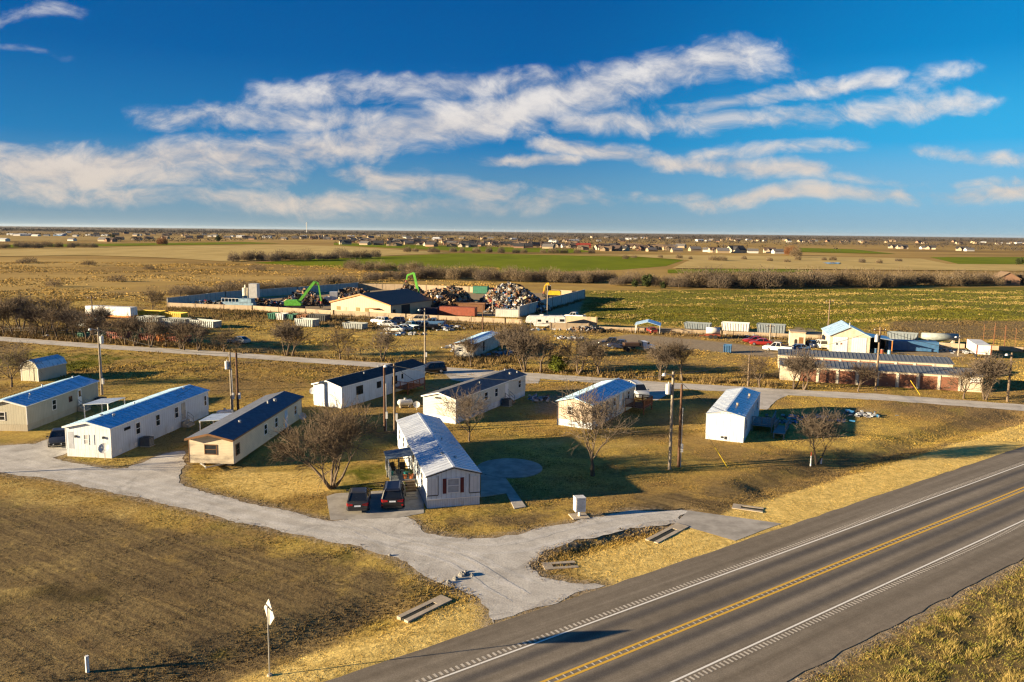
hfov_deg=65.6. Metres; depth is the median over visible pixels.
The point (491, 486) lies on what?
patio
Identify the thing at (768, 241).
stubble field
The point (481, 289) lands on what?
shipping container
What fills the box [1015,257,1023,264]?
cedar tree
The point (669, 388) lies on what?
utility pole
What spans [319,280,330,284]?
brush bush
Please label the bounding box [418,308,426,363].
utility pole
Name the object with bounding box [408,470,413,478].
flower pot
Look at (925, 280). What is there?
hedgerow tree
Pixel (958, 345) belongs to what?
utility pole
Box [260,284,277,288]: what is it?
brush bush
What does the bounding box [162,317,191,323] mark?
skip bin
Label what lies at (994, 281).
hedgerow tree
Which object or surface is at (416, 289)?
material handler
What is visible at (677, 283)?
hedgerow tree
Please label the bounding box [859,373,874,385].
roller door
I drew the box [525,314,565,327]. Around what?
camper trailer
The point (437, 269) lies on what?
hedgerow tree
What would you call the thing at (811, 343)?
sedan car
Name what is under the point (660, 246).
house
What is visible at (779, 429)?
ramp
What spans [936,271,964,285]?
hedgerow tree
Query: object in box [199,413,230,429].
patio cover
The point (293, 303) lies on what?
material handler
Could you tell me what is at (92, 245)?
hedgerow tree
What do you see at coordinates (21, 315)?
bare tree
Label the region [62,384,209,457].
mobile home
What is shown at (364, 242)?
house
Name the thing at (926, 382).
roller door
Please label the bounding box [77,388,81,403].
door
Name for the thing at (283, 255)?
hedgerow tree
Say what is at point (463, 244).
house
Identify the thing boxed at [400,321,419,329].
pickup truck
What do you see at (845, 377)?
roller door
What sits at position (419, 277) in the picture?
hedgerow tree
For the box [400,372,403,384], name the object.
door
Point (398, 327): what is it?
sedan car
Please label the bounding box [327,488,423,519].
parking pad
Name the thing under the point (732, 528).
driveway
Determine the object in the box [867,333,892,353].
lean to
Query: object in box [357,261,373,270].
hedgerow tree
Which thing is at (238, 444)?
window
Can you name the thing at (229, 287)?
brush bush
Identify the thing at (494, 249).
green field
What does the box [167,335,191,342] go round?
skip bin
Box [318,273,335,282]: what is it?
brush bush
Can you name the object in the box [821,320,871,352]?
workshop
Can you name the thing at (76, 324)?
bare tree
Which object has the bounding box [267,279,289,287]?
brush bush
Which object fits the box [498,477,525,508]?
walkway
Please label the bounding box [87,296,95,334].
utility pole
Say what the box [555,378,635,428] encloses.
mobile home
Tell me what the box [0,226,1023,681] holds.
ground
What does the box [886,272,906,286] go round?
hedgerow tree
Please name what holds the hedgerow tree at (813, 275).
on the ground at (34, 596)
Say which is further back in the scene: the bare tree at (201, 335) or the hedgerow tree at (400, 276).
the hedgerow tree at (400, 276)
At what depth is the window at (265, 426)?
84.59 m
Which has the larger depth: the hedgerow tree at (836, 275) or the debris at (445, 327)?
the hedgerow tree at (836, 275)
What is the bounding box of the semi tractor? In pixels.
[324,291,337,300]
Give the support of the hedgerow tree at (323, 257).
on the ground at (34, 596)
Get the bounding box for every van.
[409,315,429,320]
[628,380,649,397]
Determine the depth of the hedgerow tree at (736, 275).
346.46 m
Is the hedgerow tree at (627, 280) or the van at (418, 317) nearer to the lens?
the van at (418, 317)
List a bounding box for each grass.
[0,296,1023,390]
[0,361,1023,445]
[802,563,1023,681]
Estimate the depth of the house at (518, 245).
1107.82 m
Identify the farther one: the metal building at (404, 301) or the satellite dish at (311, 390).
the metal building at (404, 301)
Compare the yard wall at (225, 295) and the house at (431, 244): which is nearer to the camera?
the yard wall at (225, 295)
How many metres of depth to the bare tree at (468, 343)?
136.44 m
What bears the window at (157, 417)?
in the mobile home at (122, 429)
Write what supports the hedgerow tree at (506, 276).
on the ground at (34, 596)
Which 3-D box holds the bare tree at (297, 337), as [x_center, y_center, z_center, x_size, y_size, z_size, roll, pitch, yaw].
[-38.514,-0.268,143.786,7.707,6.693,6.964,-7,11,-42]
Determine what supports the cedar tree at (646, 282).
on the ground at (34, 596)
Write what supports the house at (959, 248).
on the ground at (34, 596)
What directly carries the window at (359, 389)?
in the mobile home at (365, 385)
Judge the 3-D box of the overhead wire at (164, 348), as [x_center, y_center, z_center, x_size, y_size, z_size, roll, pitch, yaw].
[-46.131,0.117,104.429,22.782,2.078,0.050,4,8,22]
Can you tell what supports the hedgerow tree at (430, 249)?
on the ground at (34, 596)
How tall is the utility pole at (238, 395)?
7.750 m
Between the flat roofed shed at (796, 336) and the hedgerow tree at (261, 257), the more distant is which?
the hedgerow tree at (261, 257)
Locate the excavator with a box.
[542,283,560,298]
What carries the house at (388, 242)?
on the ground at (34, 596)
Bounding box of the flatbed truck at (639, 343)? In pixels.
[619,340,654,351]
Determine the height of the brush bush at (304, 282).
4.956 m
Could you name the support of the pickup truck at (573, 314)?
on the ground at (34, 596)
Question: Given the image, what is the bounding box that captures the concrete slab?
[477,458,541,477]
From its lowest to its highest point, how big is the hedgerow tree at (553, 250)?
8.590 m
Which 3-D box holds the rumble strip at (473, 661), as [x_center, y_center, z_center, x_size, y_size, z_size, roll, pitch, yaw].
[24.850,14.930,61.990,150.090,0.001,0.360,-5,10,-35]
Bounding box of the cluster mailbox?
[568,495,589,519]
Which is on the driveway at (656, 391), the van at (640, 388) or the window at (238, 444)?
the van at (640, 388)
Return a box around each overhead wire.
[101,330,216,353]
[176,357,226,396]
[237,310,423,354]
[397,366,671,381]
[674,375,722,410]
[679,356,748,373]
[758,329,878,355]
[882,329,1010,354]
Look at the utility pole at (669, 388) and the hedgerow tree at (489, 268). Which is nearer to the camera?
the utility pole at (669, 388)
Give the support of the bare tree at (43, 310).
on the ground at (34, 596)
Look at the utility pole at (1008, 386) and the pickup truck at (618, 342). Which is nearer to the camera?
the utility pole at (1008, 386)
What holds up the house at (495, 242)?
on the ground at (34, 596)
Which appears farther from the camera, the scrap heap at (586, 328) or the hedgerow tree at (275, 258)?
the hedgerow tree at (275, 258)
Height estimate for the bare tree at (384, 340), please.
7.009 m
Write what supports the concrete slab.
on the ground at (34, 596)
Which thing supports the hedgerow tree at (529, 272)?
on the ground at (34, 596)
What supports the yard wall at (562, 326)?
on the ground at (34, 596)
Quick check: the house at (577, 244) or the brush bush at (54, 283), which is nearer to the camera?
the brush bush at (54, 283)
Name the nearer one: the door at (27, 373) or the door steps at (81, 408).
the door steps at (81, 408)
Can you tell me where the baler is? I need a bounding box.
[221,298,255,305]
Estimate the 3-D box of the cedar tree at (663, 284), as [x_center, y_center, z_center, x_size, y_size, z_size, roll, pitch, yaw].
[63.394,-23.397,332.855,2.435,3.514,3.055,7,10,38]
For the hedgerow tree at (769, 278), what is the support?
on the ground at (34, 596)
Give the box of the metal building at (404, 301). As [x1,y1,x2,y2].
[329,289,433,313]
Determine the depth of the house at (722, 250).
966.83 m
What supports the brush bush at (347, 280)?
on the ground at (34, 596)
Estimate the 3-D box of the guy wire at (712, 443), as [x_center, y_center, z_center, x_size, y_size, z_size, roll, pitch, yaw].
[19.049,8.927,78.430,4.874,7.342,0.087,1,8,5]
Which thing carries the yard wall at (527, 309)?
on the ground at (34, 596)
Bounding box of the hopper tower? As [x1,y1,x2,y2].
[242,283,259,298]
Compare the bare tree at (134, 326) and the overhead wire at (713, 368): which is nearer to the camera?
the overhead wire at (713, 368)
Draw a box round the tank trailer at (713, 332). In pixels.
[699,327,719,338]
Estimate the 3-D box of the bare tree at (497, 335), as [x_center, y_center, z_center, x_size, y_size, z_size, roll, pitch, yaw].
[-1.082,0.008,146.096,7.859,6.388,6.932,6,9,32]
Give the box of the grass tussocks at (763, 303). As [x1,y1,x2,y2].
[590,289,1023,331]
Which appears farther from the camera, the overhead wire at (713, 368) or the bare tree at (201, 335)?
the bare tree at (201, 335)
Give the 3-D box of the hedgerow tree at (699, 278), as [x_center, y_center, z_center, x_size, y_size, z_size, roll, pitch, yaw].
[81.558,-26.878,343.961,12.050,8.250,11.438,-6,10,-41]
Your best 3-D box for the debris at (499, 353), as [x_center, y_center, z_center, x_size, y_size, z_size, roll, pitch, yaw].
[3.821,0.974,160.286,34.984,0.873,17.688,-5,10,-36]
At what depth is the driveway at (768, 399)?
113.12 m
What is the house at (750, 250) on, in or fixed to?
on the ground at (34, 596)
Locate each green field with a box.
[0,242,264,247]
[258,253,681,272]
[334,243,588,252]
[668,269,811,272]
[799,248,892,253]
[931,257,1023,263]
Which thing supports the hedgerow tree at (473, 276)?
on the ground at (34, 596)
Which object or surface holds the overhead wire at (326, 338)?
attached to the utility pole at (425, 354)
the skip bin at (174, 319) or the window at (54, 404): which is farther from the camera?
the skip bin at (174, 319)
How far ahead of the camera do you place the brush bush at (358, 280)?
338.33 m
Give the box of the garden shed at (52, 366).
[20,354,66,381]
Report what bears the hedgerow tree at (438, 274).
on the ground at (34, 596)
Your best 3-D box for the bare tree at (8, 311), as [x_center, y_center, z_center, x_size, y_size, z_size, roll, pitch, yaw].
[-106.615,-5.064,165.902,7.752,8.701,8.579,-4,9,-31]
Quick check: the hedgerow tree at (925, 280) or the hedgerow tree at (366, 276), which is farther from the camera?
the hedgerow tree at (925, 280)
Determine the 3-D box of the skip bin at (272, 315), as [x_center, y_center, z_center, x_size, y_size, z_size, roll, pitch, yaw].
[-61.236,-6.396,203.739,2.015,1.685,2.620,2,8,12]
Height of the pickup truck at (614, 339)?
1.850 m
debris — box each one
[380,324,608,335]
[441,335,588,356]
[528,394,549,401]
[738,334,973,353]
[765,409,898,423]
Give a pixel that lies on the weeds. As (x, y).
(491, 359)
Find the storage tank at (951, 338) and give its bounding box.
[921,333,958,342]
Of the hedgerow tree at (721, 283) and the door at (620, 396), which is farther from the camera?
the hedgerow tree at (721, 283)
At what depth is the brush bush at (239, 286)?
287.96 m
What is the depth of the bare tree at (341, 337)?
141.13 m
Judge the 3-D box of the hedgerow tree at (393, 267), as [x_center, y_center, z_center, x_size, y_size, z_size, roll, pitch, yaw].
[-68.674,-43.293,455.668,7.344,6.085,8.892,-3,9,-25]
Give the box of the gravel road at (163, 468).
[0,439,686,623]
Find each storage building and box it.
[777,348,953,367]
[779,358,982,391]
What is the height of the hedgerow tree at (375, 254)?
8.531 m
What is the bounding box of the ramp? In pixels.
[773,417,789,439]
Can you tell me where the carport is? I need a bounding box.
[635,319,660,333]
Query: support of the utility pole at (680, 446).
on the ground at (34, 596)
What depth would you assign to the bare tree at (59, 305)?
177.86 m
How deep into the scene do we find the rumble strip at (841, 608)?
49.07 m
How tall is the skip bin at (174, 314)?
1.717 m
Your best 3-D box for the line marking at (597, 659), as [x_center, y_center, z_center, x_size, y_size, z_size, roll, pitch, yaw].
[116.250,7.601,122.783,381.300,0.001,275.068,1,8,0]
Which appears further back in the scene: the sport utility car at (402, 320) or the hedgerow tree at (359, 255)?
the hedgerow tree at (359, 255)
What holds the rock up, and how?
on the gravel road at (163, 468)
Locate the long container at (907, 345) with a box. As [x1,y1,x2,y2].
[885,339,938,352]
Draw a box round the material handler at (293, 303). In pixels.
[284,281,323,308]
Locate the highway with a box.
[324,446,1023,681]
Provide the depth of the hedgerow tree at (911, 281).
364.61 m
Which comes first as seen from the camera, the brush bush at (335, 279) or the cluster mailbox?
the cluster mailbox
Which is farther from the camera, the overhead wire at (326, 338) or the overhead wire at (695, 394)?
the overhead wire at (326, 338)
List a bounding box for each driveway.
[443,370,540,382]
[639,383,666,399]
[676,510,781,540]
[754,390,791,408]
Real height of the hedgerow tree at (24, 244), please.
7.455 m
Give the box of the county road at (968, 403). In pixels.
[0,336,1023,410]
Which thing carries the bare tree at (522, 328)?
on the ground at (34, 596)
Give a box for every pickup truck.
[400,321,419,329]
[413,322,437,329]
[425,317,445,324]
[566,312,585,316]
[598,337,626,346]
[608,339,635,348]
[762,342,793,350]
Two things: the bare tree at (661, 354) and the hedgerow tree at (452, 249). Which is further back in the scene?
the hedgerow tree at (452, 249)
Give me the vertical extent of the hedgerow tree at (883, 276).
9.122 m
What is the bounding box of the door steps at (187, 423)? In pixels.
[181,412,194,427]
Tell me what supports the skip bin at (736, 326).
on the ground at (34, 596)
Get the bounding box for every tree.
[0,294,16,316]
[0,299,19,335]
[0,299,22,333]
[0,339,42,386]
[1,290,41,329]
[6,303,49,334]
[19,242,28,247]
[21,299,77,337]
[22,301,63,334]
[29,241,40,247]
[33,292,78,328]
[41,240,52,246]
[47,307,89,336]
[51,300,85,332]
[56,241,63,246]
[66,241,75,247]
[66,309,108,340]
[67,312,99,339]
[85,305,115,332]
[87,242,96,247]
[91,314,126,342]
[99,312,136,344]
[117,314,150,345]
[134,315,166,347]
[145,286,174,309]
[146,318,183,346]
[156,236,168,244]
[163,317,193,348]
[167,320,203,349]
[185,320,215,350]
[208,324,243,351]
[215,235,221,241]
[227,252,240,261]
[238,252,251,260]
[241,250,254,260]
[248,249,263,260]
[256,251,265,260]
[262,251,279,261]
[264,318,306,355]
[264,391,394,490]
[274,249,289,259]
[282,323,322,356]
[287,250,299,259]
[296,248,312,260]
[300,248,317,259]
[317,254,329,259]
[320,323,359,358]
[325,252,335,259]
[332,247,348,256]
[340,251,353,257]
[345,258,361,269]
[353,249,369,257]
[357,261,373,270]
[362,271,378,280]
[369,323,402,359]
[370,249,380,257]
[374,258,389,270]
[376,271,388,279]
[382,269,396,278]
[388,262,396,269]
[392,269,406,279]
[397,263,408,271]
[403,246,411,251]
[405,260,417,271]
[406,269,422,278]
[407,267,427,278]
[411,260,423,269]
[415,263,434,278]
[427,246,436,252]
[429,263,447,276]
[432,264,451,278]
[436,384,493,441]
[445,266,460,279]
[449,247,456,251]
[450,261,470,277]
[454,332,486,366]
[459,267,473,277]
[464,265,481,275]
[471,266,484,278]
[472,247,480,252]
[474,267,492,280]
[482,264,497,273]
[485,246,492,251]
[488,325,519,356]
[489,267,498,278]
[495,269,510,280]
[498,246,504,253]
[498,267,516,280]
[499,326,545,371]
[508,316,541,353]
[510,265,532,280]
[511,325,568,372]
[518,268,536,280]
[532,268,550,281]
[546,267,562,282]
[547,247,559,253]
[551,371,638,475]
[555,328,607,374]
[561,270,577,282]
[566,329,624,374]
[572,269,585,282]
[579,271,594,282]
[582,270,600,281]
[584,268,605,282]
[599,268,614,281]
[608,276,626,284]
[619,272,633,284]
[631,269,645,283]
[631,280,638,286]
[639,341,683,380]
[641,274,652,286]
[648,274,663,286]
[650,335,701,380]
[659,275,672,284]
[660,281,666,288]
[667,274,690,287]
[675,267,712,287]
[678,269,702,286]
[690,270,711,287]
[694,264,734,285]
[704,272,732,288]
[708,255,718,260]
[717,275,735,287]
[718,253,726,260]
[723,266,753,286]
[735,267,763,287]
[736,274,751,287]
[739,346,779,386]
[749,264,784,288]
[749,272,768,287]
[777,272,798,286]
[777,349,815,388]
[783,245,795,254]
[786,271,805,287]
[788,345,832,389]
[789,247,802,256]
[789,396,851,464]
[792,269,814,286]
[796,265,826,286]
[799,268,836,287]
[817,271,839,286]
[827,268,852,285]
[833,269,849,285]
[840,266,868,286]
[849,359,882,391]
[855,267,883,287]
[873,270,891,286]
[879,271,897,287]
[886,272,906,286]
[890,267,917,283]
[901,276,917,286]
[912,270,928,284]
[917,268,932,283]
[929,271,955,285]
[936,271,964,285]
[939,361,994,398]
[948,268,969,278]
[956,270,981,285]
[962,350,1018,399]
[969,269,991,285]
[985,273,1006,284]
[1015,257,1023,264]
[1018,272,1023,284]
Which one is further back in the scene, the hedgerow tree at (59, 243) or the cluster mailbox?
the hedgerow tree at (59, 243)
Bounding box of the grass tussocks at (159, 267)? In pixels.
[0,261,500,300]
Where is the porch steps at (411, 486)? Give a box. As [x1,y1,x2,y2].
[403,480,415,491]
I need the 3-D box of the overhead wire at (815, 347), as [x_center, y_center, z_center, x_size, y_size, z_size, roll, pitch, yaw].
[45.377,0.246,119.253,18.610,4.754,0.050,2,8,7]
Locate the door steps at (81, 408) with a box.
[77,397,90,411]
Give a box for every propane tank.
[216,408,233,413]
[397,398,412,407]
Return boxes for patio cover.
[83,397,125,418]
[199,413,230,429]
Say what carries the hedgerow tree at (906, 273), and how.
on the ground at (34, 596)
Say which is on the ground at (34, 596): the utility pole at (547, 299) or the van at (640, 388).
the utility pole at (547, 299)
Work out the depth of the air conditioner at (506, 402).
105.33 m
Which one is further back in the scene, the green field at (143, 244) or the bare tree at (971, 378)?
the green field at (143, 244)
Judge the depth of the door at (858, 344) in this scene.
157.09 m
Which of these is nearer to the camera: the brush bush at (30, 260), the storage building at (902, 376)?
the storage building at (902, 376)
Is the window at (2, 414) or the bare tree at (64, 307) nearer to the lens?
the window at (2, 414)
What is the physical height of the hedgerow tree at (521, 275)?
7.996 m
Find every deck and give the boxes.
[395,377,424,394]
[624,394,652,414]
[751,411,775,432]
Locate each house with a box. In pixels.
[104,237,116,241]
[248,236,256,239]
[339,240,351,243]
[359,241,370,244]
[373,240,383,244]
[386,240,399,245]
[392,242,402,245]
[403,241,412,244]
[425,242,437,246]
[446,242,456,246]
[458,243,469,246]
[470,243,477,246]
[488,241,498,244]
[513,243,524,247]
[525,244,532,247]
[542,244,555,248]
[566,243,575,247]
[576,243,590,247]
[577,245,588,249]
[593,244,605,249]
[600,246,611,250]
[610,245,622,250]
[622,246,629,250]
[636,245,647,250]
[645,247,656,251]
[650,245,662,249]
[662,245,674,249]
[670,248,682,251]
[675,244,686,247]
[688,246,701,250]
[707,247,720,252]
[716,248,729,252]
[726,245,745,252]
[746,248,758,252]
[763,247,775,252]
[771,249,783,253]
[888,244,898,247]
[896,245,907,248]
[925,245,935,248]
[955,246,967,250]
[964,248,974,250]
[991,271,1021,284]
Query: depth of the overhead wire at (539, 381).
82.34 m
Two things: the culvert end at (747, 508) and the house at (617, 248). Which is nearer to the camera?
the culvert end at (747, 508)
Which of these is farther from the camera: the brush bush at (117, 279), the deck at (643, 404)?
the brush bush at (117, 279)
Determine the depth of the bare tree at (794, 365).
118.83 m
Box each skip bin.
[77,332,89,337]
[106,331,131,339]
[137,310,164,315]
[137,315,164,322]
[139,332,159,340]
[156,333,172,341]
[159,321,185,326]
[161,311,187,317]
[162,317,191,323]
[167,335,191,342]
[189,318,221,327]
[267,312,278,319]
[275,312,288,319]
[285,313,297,319]
[294,317,318,326]
[296,314,307,317]
[307,313,330,320]
[342,321,367,329]
[684,321,711,329]
[721,321,749,331]
[723,344,731,352]
[757,323,785,332]
[887,331,918,339]
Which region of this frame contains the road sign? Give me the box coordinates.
[264,599,274,676]
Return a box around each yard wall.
[167,282,358,302]
[167,302,521,324]
[358,283,493,292]
[518,289,584,316]
[550,322,588,329]
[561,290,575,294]
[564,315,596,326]
[599,326,1023,351]
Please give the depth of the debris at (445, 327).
185.07 m
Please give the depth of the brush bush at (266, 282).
298.14 m
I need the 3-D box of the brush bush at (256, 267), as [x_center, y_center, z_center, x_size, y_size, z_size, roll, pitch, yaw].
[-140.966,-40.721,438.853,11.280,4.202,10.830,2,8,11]
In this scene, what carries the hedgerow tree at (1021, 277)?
on the ground at (34, 596)
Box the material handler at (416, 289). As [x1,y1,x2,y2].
[404,272,419,292]
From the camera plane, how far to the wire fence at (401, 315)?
198.50 m
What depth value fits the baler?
233.47 m
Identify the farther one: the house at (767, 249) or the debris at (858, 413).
the house at (767, 249)
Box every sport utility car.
[370,316,388,322]
[381,480,406,507]
[389,317,405,323]
[425,361,446,373]
[816,339,827,348]
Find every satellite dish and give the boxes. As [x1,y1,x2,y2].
[98,443,108,459]
[299,412,305,419]
[309,387,313,403]
[413,401,419,407]
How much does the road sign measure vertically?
4.265 m
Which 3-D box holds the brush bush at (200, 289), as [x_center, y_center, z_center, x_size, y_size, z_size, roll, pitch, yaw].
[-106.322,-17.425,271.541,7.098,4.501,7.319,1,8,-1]
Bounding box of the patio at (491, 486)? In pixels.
[481,473,505,496]
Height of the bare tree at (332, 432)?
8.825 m
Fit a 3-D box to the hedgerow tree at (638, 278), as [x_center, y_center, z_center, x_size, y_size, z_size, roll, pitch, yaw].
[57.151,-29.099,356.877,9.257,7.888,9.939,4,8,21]
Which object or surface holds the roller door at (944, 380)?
in the storage building at (902, 376)
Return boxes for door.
[25,368,33,380]
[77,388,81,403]
[181,402,185,419]
[285,410,287,426]
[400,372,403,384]
[401,304,409,313]
[505,383,508,397]
[619,394,621,407]
[800,370,815,381]
[819,370,835,382]
[832,337,847,351]
[839,371,855,383]
[851,337,866,352]
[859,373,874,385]
[879,373,895,386]
[899,374,916,387]
[920,376,936,389]
[940,377,957,390]
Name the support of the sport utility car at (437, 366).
on the ground at (34, 596)
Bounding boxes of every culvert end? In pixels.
[397,595,451,622]
[541,561,578,569]
[645,523,688,543]
[732,503,763,512]
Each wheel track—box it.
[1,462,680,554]
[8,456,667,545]
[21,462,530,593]
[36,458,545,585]
[353,531,510,600]
[370,526,528,593]
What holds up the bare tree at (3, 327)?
on the ground at (34, 596)
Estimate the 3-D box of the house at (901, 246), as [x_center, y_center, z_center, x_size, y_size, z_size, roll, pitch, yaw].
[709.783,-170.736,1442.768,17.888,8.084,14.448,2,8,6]
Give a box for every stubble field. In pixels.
[0,235,211,240]
[0,245,449,261]
[180,233,526,237]
[584,254,1023,270]
[632,239,899,243]
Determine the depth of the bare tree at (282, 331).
143.58 m
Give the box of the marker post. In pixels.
[84,655,89,672]
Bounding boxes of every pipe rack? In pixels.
[980,325,996,343]
[993,324,1007,345]
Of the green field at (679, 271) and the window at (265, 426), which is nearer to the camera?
the window at (265, 426)
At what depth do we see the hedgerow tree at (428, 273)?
378.92 m
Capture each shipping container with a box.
[420,307,438,314]
[439,306,476,315]
[454,302,485,311]
[473,286,488,293]
[495,308,517,316]
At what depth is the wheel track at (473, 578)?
55.87 m
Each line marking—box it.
[428,464,1023,681]
[540,487,1023,681]
[555,490,1023,681]
[671,520,1023,681]
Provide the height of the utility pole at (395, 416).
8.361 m
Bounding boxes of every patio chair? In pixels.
[389,462,396,470]
[400,462,405,472]
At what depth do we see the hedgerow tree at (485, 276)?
368.85 m
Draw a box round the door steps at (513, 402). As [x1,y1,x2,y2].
[505,391,514,403]
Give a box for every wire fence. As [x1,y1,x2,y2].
[8,327,102,334]
[270,310,505,325]
[631,327,820,338]
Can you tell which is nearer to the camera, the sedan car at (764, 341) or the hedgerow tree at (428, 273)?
the sedan car at (764, 341)
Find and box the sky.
[0,0,1023,237]
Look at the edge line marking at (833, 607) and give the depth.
49.06 m
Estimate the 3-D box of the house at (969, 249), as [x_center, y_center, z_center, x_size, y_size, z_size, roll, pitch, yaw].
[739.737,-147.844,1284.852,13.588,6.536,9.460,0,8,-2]
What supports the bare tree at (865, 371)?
on the ground at (34, 596)
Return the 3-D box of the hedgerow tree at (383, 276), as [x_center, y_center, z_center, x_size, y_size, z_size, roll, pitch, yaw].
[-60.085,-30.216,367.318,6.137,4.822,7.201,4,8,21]
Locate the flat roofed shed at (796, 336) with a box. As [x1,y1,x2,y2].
[788,329,805,345]
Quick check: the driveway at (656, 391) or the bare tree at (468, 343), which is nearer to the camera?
the driveway at (656, 391)
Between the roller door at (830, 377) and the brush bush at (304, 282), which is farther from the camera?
the brush bush at (304, 282)
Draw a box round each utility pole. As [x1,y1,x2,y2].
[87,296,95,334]
[88,327,103,394]
[225,352,234,410]
[235,353,240,409]
[383,363,397,432]
[383,364,387,431]
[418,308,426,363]
[547,284,547,314]
[662,371,674,469]
[677,384,682,466]
[747,354,749,385]
[826,299,833,324]
[874,327,885,390]
[955,336,960,355]
[1005,353,1012,401]
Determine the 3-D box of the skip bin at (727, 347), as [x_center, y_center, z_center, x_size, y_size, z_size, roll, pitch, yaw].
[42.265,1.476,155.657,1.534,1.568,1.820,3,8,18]
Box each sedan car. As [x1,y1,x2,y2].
[46,427,65,446]
[227,336,250,343]
[346,487,371,510]
[377,320,396,325]
[386,325,404,331]
[401,324,412,330]
[646,327,657,332]
[742,336,761,342]
[749,338,772,344]
[792,343,810,349]
[805,340,817,347]
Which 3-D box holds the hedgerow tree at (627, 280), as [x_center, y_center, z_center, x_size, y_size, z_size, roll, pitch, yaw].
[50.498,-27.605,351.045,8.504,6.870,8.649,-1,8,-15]
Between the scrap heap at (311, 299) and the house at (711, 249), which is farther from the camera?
the house at (711, 249)
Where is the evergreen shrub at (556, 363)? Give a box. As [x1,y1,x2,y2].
[548,353,570,372]
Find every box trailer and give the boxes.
[85,305,137,318]
[966,339,991,356]
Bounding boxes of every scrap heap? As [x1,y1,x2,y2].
[195,300,222,303]
[237,297,283,306]
[279,288,330,305]
[326,287,369,298]
[396,284,424,293]
[422,285,474,307]
[477,281,552,312]
[567,325,604,332]
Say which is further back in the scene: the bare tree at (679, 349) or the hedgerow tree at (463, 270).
the hedgerow tree at (463, 270)
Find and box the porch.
[383,447,415,484]
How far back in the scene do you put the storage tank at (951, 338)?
171.13 m
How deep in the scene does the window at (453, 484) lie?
66.63 m
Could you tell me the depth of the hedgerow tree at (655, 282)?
342.30 m
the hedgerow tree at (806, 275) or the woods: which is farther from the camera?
the woods
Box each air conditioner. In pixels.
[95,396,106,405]
[139,436,154,446]
[501,398,512,406]
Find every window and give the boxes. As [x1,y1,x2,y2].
[0,412,5,420]
[52,399,56,410]
[83,434,88,444]
[135,421,140,434]
[155,414,160,426]
[174,406,178,418]
[204,395,206,405]
[204,444,216,454]
[235,442,239,455]
[264,423,267,435]
[275,416,277,427]
[294,404,296,415]
[356,385,362,394]
[421,470,422,486]
[447,478,459,492]
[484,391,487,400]
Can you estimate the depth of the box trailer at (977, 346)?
152.46 m
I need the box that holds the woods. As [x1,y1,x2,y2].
[0,226,1023,251]
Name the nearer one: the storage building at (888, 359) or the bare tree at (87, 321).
the storage building at (888, 359)
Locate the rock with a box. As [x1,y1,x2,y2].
[458,571,464,576]
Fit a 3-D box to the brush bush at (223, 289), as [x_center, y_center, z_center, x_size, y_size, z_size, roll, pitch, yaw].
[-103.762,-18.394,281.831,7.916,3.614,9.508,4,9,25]
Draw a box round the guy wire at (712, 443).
[683,397,727,467]
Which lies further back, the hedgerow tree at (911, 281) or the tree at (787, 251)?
the tree at (787, 251)
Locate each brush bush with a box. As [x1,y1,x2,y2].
[15,259,28,262]
[23,255,37,262]
[44,278,63,286]
[81,260,95,264]
[106,275,127,281]
[166,284,191,292]
[167,285,191,296]
[186,284,199,290]
[187,289,203,294]
[191,285,210,294]
[208,284,231,292]
[217,282,233,291]
[222,279,248,288]
[232,283,248,290]
[248,264,266,270]
[260,281,276,288]
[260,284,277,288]
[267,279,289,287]
[280,280,301,287]
[283,276,300,284]
[292,276,313,285]
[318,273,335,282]
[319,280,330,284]
[325,275,342,282]
[332,273,346,281]
[340,275,357,282]
[353,278,365,283]
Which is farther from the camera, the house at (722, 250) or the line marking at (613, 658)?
the house at (722, 250)
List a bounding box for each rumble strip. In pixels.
[415,461,1022,681]
[548,489,1023,681]
[680,522,1023,681]
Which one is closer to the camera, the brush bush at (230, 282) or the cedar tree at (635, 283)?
the brush bush at (230, 282)
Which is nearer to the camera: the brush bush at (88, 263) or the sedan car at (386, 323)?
the sedan car at (386, 323)
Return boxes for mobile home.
[0,375,99,430]
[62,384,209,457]
[184,391,303,468]
[311,359,425,408]
[396,413,481,508]
[421,368,526,423]
[453,331,499,357]
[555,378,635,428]
[705,387,760,442]
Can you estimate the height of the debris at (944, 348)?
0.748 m
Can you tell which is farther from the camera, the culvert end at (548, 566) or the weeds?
the weeds
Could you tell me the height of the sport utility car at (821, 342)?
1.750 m
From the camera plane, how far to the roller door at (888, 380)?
122.20 m
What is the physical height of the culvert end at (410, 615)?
0.955 m
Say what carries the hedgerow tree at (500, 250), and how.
on the ground at (34, 596)
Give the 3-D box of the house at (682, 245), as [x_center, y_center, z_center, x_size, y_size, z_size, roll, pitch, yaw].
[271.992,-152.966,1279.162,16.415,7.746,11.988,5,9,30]
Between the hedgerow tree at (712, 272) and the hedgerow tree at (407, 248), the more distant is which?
the hedgerow tree at (407, 248)
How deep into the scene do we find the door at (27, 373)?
118.70 m
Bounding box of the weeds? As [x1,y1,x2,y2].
[0,298,821,388]

